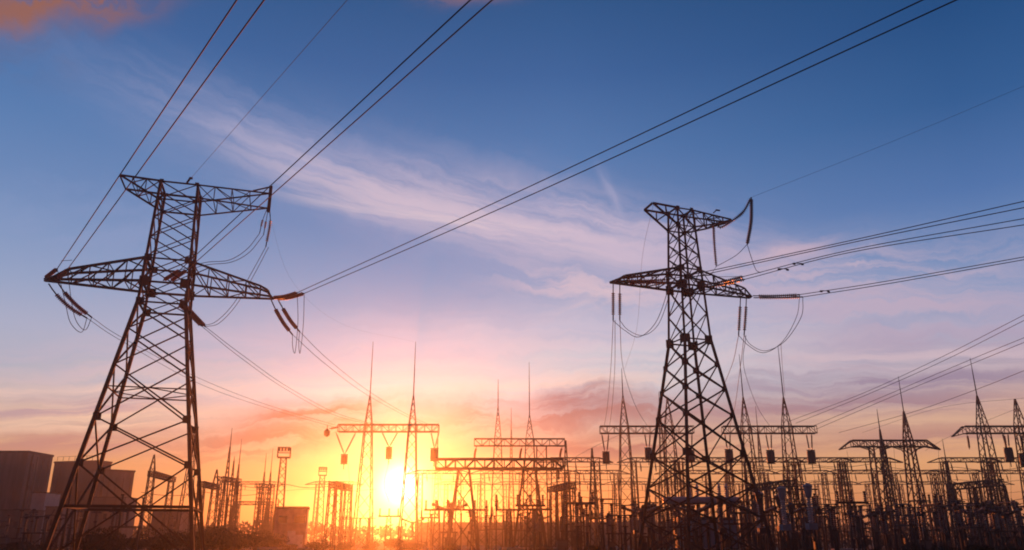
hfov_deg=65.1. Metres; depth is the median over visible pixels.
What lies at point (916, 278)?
power line
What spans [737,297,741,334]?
insulator string
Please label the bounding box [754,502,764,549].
surge arrester
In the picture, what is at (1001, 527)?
disconnector
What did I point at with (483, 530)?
disconnector
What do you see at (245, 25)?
power line
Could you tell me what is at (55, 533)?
surge arrester
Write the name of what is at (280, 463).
floodlight mast
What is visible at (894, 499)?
busbar wire
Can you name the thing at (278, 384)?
power line
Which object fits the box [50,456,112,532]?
grey hall
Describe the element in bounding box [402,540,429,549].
shrub
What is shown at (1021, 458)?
line trap
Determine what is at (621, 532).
post insulator
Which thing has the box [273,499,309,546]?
brick hut
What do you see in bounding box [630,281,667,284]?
insulator string
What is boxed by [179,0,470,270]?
power line
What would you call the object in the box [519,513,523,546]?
surge arrester
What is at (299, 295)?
insulator string
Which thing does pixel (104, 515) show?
shed
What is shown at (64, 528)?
slender pole
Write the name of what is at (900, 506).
busbar wire
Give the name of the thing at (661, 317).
jumper cable
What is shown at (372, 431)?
yard gantry
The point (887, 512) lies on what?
circuit breaker
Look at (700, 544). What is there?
circuit breaker
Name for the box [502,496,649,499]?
busbar wire
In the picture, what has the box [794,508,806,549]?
post insulator
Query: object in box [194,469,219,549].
yard gantry
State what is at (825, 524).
busbar support
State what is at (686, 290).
transmission tower
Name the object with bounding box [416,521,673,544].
yard wall
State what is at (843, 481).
busbar wire
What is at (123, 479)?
grey hall
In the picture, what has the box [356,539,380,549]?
shrub
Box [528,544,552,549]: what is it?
shrub
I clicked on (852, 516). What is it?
surge arrester
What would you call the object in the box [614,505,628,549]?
post insulator
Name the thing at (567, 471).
lightning mast
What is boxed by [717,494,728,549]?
current transformer
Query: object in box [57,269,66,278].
insulator string
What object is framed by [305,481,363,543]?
portal
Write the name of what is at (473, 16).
power line
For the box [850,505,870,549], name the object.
post insulator
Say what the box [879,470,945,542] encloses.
portal
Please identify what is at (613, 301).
insulator string
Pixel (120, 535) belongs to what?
shrub
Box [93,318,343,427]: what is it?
power line
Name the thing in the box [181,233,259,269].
jumper cable
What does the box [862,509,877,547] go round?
post insulator
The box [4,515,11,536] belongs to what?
surge arrester
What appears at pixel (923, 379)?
power line
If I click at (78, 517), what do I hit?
surge arrester
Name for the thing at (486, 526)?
post insulator
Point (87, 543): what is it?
shrub
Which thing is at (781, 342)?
jumper cable
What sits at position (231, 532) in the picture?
shrub
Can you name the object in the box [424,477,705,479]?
busbar wire
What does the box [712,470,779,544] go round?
portal
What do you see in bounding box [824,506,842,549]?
post insulator
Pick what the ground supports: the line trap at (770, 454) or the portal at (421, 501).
the portal at (421, 501)
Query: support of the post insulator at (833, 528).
on the ground
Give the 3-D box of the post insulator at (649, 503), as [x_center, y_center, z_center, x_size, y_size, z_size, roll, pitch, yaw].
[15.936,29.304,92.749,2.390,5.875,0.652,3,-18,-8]
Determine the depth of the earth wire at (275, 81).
40.64 m
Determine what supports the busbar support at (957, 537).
on the ground
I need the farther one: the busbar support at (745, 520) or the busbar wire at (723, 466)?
the busbar wire at (723, 466)
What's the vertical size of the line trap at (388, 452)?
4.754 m
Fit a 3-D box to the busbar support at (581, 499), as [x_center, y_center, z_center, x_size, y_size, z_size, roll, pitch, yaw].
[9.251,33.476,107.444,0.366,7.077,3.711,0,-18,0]
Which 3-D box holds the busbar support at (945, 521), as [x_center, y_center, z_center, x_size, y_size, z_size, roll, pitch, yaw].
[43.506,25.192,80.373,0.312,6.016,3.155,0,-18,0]
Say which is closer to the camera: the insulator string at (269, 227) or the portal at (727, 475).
the insulator string at (269, 227)
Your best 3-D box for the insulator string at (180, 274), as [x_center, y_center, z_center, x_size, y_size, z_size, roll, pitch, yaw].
[-25.866,0.051,62.170,2.001,0.733,0.334,-12,-21,32]
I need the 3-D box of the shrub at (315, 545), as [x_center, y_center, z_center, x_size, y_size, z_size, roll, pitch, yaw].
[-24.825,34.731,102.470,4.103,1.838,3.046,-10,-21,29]
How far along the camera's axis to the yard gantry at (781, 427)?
124.09 m
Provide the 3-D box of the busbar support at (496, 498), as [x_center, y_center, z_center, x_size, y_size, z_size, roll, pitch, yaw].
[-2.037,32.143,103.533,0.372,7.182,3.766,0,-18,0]
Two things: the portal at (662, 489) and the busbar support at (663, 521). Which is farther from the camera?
the portal at (662, 489)
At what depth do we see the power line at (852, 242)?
57.34 m
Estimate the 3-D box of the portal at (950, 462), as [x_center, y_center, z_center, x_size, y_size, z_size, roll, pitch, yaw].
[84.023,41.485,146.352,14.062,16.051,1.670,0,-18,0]
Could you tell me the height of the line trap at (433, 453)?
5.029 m
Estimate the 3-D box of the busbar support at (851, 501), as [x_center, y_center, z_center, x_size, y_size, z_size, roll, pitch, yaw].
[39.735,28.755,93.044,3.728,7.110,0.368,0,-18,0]
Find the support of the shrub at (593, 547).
on the ground
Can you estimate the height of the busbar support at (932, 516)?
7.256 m
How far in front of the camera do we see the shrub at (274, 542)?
99.81 m
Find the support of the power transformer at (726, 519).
on the ground
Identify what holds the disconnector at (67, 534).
on the ground
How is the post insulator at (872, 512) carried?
on the ground
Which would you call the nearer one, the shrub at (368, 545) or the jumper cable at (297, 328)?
the jumper cable at (297, 328)
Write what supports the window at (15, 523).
in the shed at (13, 523)
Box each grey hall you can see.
[0,451,53,508]
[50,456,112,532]
[84,469,135,535]
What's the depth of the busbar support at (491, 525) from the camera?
131.30 m
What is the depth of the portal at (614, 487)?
186.07 m
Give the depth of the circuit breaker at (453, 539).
103.48 m
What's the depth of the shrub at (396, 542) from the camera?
111.33 m
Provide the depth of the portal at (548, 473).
186.35 m
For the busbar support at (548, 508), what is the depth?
97.81 m
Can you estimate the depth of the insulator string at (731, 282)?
67.02 m
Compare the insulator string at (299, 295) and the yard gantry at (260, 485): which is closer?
the insulator string at (299, 295)
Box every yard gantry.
[140,454,176,549]
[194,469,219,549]
[214,476,241,548]
[231,501,273,534]
[250,483,273,547]
[322,481,352,549]
[337,342,439,549]
[435,458,563,549]
[474,375,564,549]
[548,482,575,549]
[599,368,694,548]
[721,349,817,549]
[745,479,804,549]
[838,376,940,545]
[946,479,1020,549]
[951,360,1023,546]
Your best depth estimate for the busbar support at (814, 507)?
80.43 m
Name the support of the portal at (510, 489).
on the ground
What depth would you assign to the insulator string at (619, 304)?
65.21 m
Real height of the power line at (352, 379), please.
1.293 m
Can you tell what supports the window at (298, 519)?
in the brick hut
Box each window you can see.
[0,521,5,527]
[13,521,18,527]
[278,516,286,523]
[293,516,305,523]
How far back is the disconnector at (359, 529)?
135.40 m
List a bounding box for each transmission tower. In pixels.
[42,174,273,549]
[609,202,775,549]
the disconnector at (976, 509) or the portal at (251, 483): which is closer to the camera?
the disconnector at (976, 509)
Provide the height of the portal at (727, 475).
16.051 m
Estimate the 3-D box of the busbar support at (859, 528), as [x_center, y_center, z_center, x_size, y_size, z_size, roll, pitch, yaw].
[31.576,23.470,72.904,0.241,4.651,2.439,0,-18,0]
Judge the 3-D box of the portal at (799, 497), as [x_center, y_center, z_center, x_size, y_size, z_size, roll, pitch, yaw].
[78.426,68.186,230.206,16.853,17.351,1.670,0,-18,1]
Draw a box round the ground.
[8,539,1019,549]
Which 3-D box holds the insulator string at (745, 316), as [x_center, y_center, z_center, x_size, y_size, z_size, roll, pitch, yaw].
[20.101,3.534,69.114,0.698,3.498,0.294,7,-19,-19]
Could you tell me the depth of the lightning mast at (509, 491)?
183.85 m
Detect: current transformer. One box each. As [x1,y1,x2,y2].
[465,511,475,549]
[633,509,639,549]
[651,503,657,540]
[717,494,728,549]
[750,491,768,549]
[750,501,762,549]
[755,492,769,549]
[771,494,788,549]
[772,486,793,549]
[787,503,799,549]
[798,483,820,549]
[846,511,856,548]
[986,501,994,544]
[987,502,999,545]
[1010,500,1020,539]
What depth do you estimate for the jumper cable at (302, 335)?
64.37 m
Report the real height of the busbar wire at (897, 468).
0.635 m
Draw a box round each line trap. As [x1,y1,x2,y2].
[336,432,355,469]
[382,432,397,462]
[430,433,438,462]
[602,434,609,466]
[644,434,651,462]
[689,435,694,465]
[724,434,733,464]
[766,434,775,468]
[806,434,816,468]
[1002,434,1014,466]
[1016,434,1023,466]
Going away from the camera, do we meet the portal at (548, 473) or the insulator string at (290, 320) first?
the insulator string at (290, 320)
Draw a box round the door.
[294,535,302,546]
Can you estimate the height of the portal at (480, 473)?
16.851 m
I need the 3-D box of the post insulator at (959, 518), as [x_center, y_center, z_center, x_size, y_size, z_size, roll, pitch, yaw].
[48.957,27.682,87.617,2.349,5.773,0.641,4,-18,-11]
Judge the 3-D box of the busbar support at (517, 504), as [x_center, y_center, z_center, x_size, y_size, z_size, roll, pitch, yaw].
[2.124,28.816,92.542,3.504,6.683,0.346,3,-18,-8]
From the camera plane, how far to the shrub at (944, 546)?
70.03 m
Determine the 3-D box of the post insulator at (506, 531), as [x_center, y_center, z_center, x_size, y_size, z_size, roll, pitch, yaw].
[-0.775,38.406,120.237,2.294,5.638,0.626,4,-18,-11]
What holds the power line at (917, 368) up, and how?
attached to the yard gantry at (781, 427)
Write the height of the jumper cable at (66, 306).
4.009 m
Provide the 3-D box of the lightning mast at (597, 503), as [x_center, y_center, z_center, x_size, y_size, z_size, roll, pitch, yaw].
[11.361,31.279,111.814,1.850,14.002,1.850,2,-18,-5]
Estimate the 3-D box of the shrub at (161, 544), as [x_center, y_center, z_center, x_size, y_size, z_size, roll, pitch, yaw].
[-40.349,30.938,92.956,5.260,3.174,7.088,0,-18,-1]
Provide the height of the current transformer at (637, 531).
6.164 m
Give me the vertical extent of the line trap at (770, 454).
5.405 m
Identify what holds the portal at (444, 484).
on the ground
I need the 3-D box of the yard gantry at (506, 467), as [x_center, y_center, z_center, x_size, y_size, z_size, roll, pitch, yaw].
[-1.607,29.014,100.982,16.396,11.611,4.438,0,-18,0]
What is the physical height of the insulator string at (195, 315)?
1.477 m
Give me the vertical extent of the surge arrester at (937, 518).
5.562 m
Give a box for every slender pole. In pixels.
[60,467,72,547]
[116,494,124,545]
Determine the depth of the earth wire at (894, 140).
60.49 m
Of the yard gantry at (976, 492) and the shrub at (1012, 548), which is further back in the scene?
the yard gantry at (976, 492)
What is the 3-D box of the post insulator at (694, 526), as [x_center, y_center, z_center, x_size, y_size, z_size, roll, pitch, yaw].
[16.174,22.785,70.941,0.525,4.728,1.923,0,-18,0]
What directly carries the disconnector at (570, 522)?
on the ground
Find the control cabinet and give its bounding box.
[555,540,568,549]
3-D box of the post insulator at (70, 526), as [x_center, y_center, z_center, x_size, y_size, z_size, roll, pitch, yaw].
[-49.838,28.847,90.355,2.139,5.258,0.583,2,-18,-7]
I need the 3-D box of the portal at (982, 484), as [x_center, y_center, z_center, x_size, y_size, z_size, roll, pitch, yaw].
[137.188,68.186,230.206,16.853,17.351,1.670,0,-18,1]
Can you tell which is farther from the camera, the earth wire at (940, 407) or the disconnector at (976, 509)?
the earth wire at (940, 407)
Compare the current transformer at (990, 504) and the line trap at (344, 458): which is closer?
the current transformer at (990, 504)
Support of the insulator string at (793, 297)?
attached to the power line at (916, 278)
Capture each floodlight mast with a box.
[272,447,290,535]
[313,467,326,544]
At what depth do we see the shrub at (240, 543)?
103.85 m
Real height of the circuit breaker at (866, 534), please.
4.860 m
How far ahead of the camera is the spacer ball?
116.36 m
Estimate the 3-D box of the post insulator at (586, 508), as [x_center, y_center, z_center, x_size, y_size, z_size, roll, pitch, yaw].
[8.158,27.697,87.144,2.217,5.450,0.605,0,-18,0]
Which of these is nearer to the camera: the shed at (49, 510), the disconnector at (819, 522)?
the disconnector at (819, 522)
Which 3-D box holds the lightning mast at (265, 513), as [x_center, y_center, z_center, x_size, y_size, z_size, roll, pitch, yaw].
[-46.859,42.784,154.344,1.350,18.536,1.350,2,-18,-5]
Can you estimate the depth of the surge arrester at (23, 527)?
82.71 m
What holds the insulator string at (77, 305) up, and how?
hanging from the transmission tower at (143, 280)
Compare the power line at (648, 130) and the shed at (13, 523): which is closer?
the power line at (648, 130)
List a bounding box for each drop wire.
[604,328,612,424]
[609,367,614,427]
[620,328,648,427]
[704,336,738,417]
[729,338,743,427]
[743,336,771,428]
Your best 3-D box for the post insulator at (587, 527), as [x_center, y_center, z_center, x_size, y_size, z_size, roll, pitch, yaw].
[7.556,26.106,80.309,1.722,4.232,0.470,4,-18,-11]
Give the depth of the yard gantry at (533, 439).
135.16 m
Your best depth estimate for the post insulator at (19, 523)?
99.19 m
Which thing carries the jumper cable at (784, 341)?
hanging from the insulator string at (793, 297)
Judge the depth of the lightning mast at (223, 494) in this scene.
135.10 m
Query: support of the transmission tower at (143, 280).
on the ground
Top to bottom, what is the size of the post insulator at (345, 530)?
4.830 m
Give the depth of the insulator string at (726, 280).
66.99 m
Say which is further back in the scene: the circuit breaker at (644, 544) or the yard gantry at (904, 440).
the yard gantry at (904, 440)
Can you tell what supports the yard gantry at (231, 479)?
on the ground
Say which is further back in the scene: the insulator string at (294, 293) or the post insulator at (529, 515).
the post insulator at (529, 515)
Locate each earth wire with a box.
[191,0,346,177]
[625,208,652,366]
[753,87,1020,196]
[862,398,1020,432]
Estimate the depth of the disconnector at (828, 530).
135.23 m
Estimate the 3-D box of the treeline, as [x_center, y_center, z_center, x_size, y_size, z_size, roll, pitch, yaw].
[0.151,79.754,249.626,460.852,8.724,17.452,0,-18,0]
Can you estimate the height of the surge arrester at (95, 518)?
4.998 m
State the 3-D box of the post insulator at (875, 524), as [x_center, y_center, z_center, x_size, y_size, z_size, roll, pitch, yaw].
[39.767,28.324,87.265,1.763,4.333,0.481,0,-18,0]
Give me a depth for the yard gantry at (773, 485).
100.52 m
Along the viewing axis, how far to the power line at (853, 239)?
57.26 m
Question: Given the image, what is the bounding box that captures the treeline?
[132,520,1016,543]
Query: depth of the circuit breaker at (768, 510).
83.03 m
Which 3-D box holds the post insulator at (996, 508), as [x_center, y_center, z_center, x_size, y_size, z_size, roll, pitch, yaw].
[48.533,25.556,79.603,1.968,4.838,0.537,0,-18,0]
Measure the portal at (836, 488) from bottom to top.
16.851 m
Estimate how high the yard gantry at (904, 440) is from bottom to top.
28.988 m
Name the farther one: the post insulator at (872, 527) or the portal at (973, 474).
the portal at (973, 474)
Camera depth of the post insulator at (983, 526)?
87.68 m
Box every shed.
[0,509,45,546]
[30,492,61,544]
[40,506,76,546]
[87,497,136,541]
[149,512,188,545]
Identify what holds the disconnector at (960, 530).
on the ground
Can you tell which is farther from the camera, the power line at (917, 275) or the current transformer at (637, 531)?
the current transformer at (637, 531)
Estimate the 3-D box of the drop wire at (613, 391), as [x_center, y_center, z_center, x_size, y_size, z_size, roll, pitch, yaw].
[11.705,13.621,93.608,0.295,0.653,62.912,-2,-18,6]
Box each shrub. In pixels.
[60,531,124,549]
[80,527,128,549]
[124,536,151,549]
[139,528,186,549]
[170,529,199,549]
[186,526,231,549]
[207,527,244,549]
[219,530,261,549]
[242,530,272,549]
[256,533,289,547]
[279,544,297,549]
[304,540,330,549]
[331,541,356,549]
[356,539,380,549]
[383,538,408,549]
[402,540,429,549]
[437,543,460,549]
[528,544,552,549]
[584,545,606,549]
[897,542,927,549]
[930,544,960,549]
[965,544,997,549]
[1003,546,1022,549]
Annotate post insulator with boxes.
[13,509,30,537]
[56,518,64,544]
[65,509,73,549]
[109,511,126,530]
[344,517,347,544]
[363,518,375,541]
[459,513,462,548]
[468,516,480,546]
[484,505,488,549]
[499,511,508,546]
[508,508,512,546]
[522,512,531,546]
[532,508,536,549]
[538,513,540,549]
[563,500,569,541]
[567,503,587,549]
[579,504,596,545]
[579,514,594,549]
[590,498,612,549]
[591,515,597,545]
[604,503,620,540]
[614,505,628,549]
[620,516,622,549]
[638,502,657,549]
[653,510,660,540]
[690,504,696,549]
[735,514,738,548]
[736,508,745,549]
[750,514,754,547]
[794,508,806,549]
[820,504,837,548]
[820,509,825,549]
[822,508,839,549]
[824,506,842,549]
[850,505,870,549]
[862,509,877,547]
[865,511,879,549]
[867,514,880,548]
[888,509,898,548]
[894,514,900,548]
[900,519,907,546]
[904,507,918,539]
[909,500,930,539]
[946,501,964,549]
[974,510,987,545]
[988,507,1006,547]
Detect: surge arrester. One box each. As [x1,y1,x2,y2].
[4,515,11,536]
[18,514,30,549]
[26,509,38,549]
[52,521,58,549]
[70,510,83,549]
[91,511,101,534]
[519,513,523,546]
[604,513,612,535]
[629,501,638,535]
[662,505,672,549]
[673,511,679,547]
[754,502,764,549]
[847,513,858,549]
[875,505,888,549]
[913,512,926,549]
[930,505,941,540]
[933,503,946,548]
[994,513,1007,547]
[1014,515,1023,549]
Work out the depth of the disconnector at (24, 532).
80.88 m
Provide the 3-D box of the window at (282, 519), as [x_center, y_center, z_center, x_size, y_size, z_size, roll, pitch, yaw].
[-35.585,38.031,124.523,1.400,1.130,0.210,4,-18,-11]
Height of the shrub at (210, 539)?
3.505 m
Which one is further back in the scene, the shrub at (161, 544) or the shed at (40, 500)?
the shed at (40, 500)
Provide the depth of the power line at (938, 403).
110.36 m
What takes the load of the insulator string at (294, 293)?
attached to the power line at (648, 130)
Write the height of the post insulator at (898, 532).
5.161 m
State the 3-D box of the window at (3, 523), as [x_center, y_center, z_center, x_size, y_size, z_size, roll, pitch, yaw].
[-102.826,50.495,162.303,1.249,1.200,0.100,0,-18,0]
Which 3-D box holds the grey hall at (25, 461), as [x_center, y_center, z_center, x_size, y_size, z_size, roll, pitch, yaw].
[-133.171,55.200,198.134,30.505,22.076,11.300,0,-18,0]
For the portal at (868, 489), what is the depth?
231.60 m
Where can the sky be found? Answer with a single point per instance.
(525, 92)
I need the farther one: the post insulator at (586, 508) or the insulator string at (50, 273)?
the post insulator at (586, 508)
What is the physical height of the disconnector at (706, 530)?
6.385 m
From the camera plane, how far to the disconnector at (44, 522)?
108.00 m
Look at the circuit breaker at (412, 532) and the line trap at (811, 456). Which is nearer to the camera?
the line trap at (811, 456)
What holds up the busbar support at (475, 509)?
on the ground
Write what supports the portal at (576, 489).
on the ground
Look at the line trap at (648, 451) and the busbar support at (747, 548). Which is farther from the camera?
the line trap at (648, 451)
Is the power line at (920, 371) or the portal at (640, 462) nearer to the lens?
the power line at (920, 371)
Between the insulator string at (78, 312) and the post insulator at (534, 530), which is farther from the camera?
the post insulator at (534, 530)
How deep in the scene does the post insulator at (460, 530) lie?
134.73 m
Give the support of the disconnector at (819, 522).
on the ground
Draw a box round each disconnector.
[20,509,54,549]
[41,512,70,548]
[65,524,80,546]
[108,498,151,549]
[351,513,373,543]
[472,513,493,548]
[484,511,507,546]
[508,517,526,546]
[559,512,584,549]
[605,507,636,549]
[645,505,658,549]
[657,507,686,549]
[677,494,713,549]
[717,494,754,549]
[781,507,805,546]
[808,505,834,549]
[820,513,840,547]
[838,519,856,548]
[891,496,917,548]
[921,507,950,548]
[952,494,990,549]
[954,497,986,549]
[967,502,996,545]
[983,503,1018,549]
[992,494,1023,548]
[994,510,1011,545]
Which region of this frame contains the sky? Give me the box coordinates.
[0,0,1023,538]
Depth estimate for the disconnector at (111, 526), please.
81.81 m
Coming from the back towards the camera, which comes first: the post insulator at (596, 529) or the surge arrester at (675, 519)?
the post insulator at (596, 529)
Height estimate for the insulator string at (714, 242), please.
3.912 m
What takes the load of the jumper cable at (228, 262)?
hanging from the insulator string
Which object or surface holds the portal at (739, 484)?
on the ground
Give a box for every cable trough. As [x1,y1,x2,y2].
[257,547,313,549]
[502,547,555,549]
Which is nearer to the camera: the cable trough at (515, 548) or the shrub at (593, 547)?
the shrub at (593, 547)
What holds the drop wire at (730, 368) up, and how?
hanging from the insulator string at (739, 318)
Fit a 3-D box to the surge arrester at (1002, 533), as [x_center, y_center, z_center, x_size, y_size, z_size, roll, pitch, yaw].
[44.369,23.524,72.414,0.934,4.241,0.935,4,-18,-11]
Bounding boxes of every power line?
[57,0,236,268]
[67,0,264,269]
[87,318,339,428]
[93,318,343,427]
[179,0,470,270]
[186,0,492,270]
[203,327,387,427]
[206,327,390,427]
[293,335,430,427]
[297,0,922,292]
[300,332,430,425]
[304,0,956,293]
[668,201,1023,279]
[668,207,1023,282]
[744,218,1023,276]
[745,224,1023,279]
[788,315,1023,421]
[797,320,1023,422]
[800,257,1022,294]
[804,259,1023,296]
[815,342,1023,429]
[816,338,1022,424]
[839,371,1022,432]
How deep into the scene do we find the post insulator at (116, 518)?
90.19 m
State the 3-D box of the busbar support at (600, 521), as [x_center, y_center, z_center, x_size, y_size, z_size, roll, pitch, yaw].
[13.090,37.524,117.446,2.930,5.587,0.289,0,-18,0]
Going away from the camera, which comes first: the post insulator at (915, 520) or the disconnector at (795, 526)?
the post insulator at (915, 520)
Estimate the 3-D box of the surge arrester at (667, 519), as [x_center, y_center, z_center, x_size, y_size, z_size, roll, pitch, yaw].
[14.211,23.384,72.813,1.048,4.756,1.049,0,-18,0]
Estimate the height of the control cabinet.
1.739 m
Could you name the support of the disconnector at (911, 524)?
on the ground
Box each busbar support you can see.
[378,508,399,549]
[420,510,438,549]
[424,500,449,549]
[433,500,460,549]
[462,500,487,549]
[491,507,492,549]
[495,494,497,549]
[495,500,521,546]
[515,495,544,549]
[524,500,551,546]
[563,492,594,549]
[578,497,582,549]
[591,511,610,549]
[649,500,673,547]
[729,503,756,549]
[740,499,748,549]
[788,493,816,549]
[807,496,820,549]
[814,504,839,549]
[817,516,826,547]
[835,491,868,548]
[850,506,863,549]
[869,505,887,549]
[874,503,899,549]
[898,507,920,542]
[907,508,918,540]
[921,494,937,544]
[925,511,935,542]
[933,495,952,548]
[947,500,960,549]
[995,503,1012,542]
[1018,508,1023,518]
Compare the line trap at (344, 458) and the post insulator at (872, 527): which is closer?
the post insulator at (872, 527)
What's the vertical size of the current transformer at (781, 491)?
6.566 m
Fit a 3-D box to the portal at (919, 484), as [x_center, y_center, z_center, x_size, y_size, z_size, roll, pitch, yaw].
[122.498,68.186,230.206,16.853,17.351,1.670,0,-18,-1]
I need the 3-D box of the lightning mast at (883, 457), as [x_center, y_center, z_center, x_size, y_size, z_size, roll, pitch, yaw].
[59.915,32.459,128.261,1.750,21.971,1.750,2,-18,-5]
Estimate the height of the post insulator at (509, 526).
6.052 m
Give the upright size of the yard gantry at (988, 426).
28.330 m
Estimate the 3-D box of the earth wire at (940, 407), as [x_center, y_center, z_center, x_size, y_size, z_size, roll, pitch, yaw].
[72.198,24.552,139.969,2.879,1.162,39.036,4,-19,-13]
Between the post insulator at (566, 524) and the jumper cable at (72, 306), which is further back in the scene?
the post insulator at (566, 524)
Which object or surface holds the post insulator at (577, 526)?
on the ground
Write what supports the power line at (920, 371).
attached to the yard gantry at (781, 427)
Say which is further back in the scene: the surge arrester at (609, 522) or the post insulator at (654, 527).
the post insulator at (654, 527)
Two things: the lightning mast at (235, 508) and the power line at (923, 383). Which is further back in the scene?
the lightning mast at (235, 508)
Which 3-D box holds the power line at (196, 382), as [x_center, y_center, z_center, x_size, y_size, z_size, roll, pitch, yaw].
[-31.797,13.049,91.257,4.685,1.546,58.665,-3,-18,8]
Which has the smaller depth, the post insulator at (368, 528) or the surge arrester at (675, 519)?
the surge arrester at (675, 519)
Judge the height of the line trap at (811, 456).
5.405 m
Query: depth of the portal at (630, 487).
232.29 m
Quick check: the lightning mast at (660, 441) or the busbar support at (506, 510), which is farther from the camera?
the lightning mast at (660, 441)
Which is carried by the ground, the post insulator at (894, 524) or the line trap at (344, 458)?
the post insulator at (894, 524)
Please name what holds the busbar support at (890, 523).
on the ground
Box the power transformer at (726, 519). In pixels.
[662,483,739,548]
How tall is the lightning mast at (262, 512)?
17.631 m
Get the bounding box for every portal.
[229,481,283,533]
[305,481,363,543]
[408,470,472,545]
[436,481,491,521]
[472,470,531,545]
[493,481,545,520]
[519,470,581,544]
[538,457,612,546]
[548,481,602,521]
[570,470,629,545]
[603,481,655,521]
[617,457,692,548]
[644,481,695,521]
[654,470,721,545]
[669,457,743,548]
[701,481,748,543]
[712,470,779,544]
[734,457,806,547]
[756,481,811,541]
[778,470,834,545]
[780,457,856,548]
[810,481,862,542]
[825,470,882,545]
[827,457,903,548]
[861,481,909,542]
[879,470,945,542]
[908,481,959,539]
[926,470,989,544]
[927,457,1003,546]
[963,481,1014,533]
[976,470,1023,545]
[977,457,1019,535]
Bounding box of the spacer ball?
[324,425,329,436]
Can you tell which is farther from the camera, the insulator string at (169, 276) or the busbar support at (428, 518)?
the busbar support at (428, 518)
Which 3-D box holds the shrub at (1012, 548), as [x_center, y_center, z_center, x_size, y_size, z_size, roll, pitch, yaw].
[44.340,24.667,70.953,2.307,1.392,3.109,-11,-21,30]
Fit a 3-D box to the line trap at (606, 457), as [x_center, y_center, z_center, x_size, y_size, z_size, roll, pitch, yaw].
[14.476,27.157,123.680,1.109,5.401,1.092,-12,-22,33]
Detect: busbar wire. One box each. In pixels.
[141,492,269,495]
[235,484,327,487]
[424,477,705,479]
[442,489,738,490]
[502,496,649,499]
[552,464,867,466]
[696,479,1018,481]
[752,467,1022,469]
[753,498,1022,501]
[821,503,1023,506]
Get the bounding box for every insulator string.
[43,268,56,278]
[48,283,87,318]
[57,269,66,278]
[58,282,91,316]
[163,269,179,280]
[170,269,186,281]
[177,302,201,325]
[188,306,205,326]
[265,214,271,246]
[271,300,292,334]
[272,291,296,299]
[277,292,303,299]
[278,300,299,331]
[611,282,614,320]
[618,283,620,320]
[624,278,667,281]
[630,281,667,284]
[705,275,743,285]
[706,278,744,288]
[712,223,716,265]
[716,197,750,228]
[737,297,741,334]
[743,297,747,334]
[746,197,753,243]
[753,293,799,297]
[753,296,802,299]
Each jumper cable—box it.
[57,269,86,332]
[67,270,91,329]
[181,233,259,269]
[188,236,262,269]
[202,247,265,325]
[206,247,268,326]
[292,294,297,353]
[298,315,303,352]
[613,287,667,336]
[620,285,668,335]
[738,295,799,352]
[744,299,802,350]
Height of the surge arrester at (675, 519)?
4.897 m
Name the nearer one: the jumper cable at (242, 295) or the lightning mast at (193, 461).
the jumper cable at (242, 295)
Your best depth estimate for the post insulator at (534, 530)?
76.28 m
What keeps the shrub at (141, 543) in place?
on the ground
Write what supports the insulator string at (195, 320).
hanging from the transmission tower at (143, 280)
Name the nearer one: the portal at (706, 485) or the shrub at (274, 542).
the shrub at (274, 542)
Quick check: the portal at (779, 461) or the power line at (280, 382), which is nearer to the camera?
the power line at (280, 382)
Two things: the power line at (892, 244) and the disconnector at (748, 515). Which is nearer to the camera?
the power line at (892, 244)
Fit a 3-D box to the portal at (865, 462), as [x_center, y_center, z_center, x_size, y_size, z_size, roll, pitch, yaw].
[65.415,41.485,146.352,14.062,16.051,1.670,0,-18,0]
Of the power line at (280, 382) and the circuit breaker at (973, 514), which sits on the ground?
the circuit breaker at (973, 514)
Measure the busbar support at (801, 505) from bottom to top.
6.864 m
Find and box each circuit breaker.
[402,518,423,544]
[431,503,467,548]
[621,506,659,549]
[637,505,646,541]
[672,504,710,549]
[743,506,776,549]
[768,507,803,549]
[805,508,822,549]
[844,512,871,549]
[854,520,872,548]
[875,509,892,548]
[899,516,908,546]
[953,506,988,546]
[984,507,1022,548]
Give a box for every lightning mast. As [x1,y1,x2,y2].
[174,434,195,547]
[215,432,231,549]
[224,456,234,529]
[229,439,241,534]
[257,453,266,532]
[261,451,272,540]
[431,441,438,545]
[508,416,515,545]
[563,440,573,549]
[588,448,601,547]
[658,392,673,546]
[755,406,772,538]
[877,411,903,548]
[942,439,957,547]
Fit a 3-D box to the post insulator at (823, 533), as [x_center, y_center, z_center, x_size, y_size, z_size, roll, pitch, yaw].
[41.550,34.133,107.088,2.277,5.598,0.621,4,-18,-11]
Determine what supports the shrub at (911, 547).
on the ground

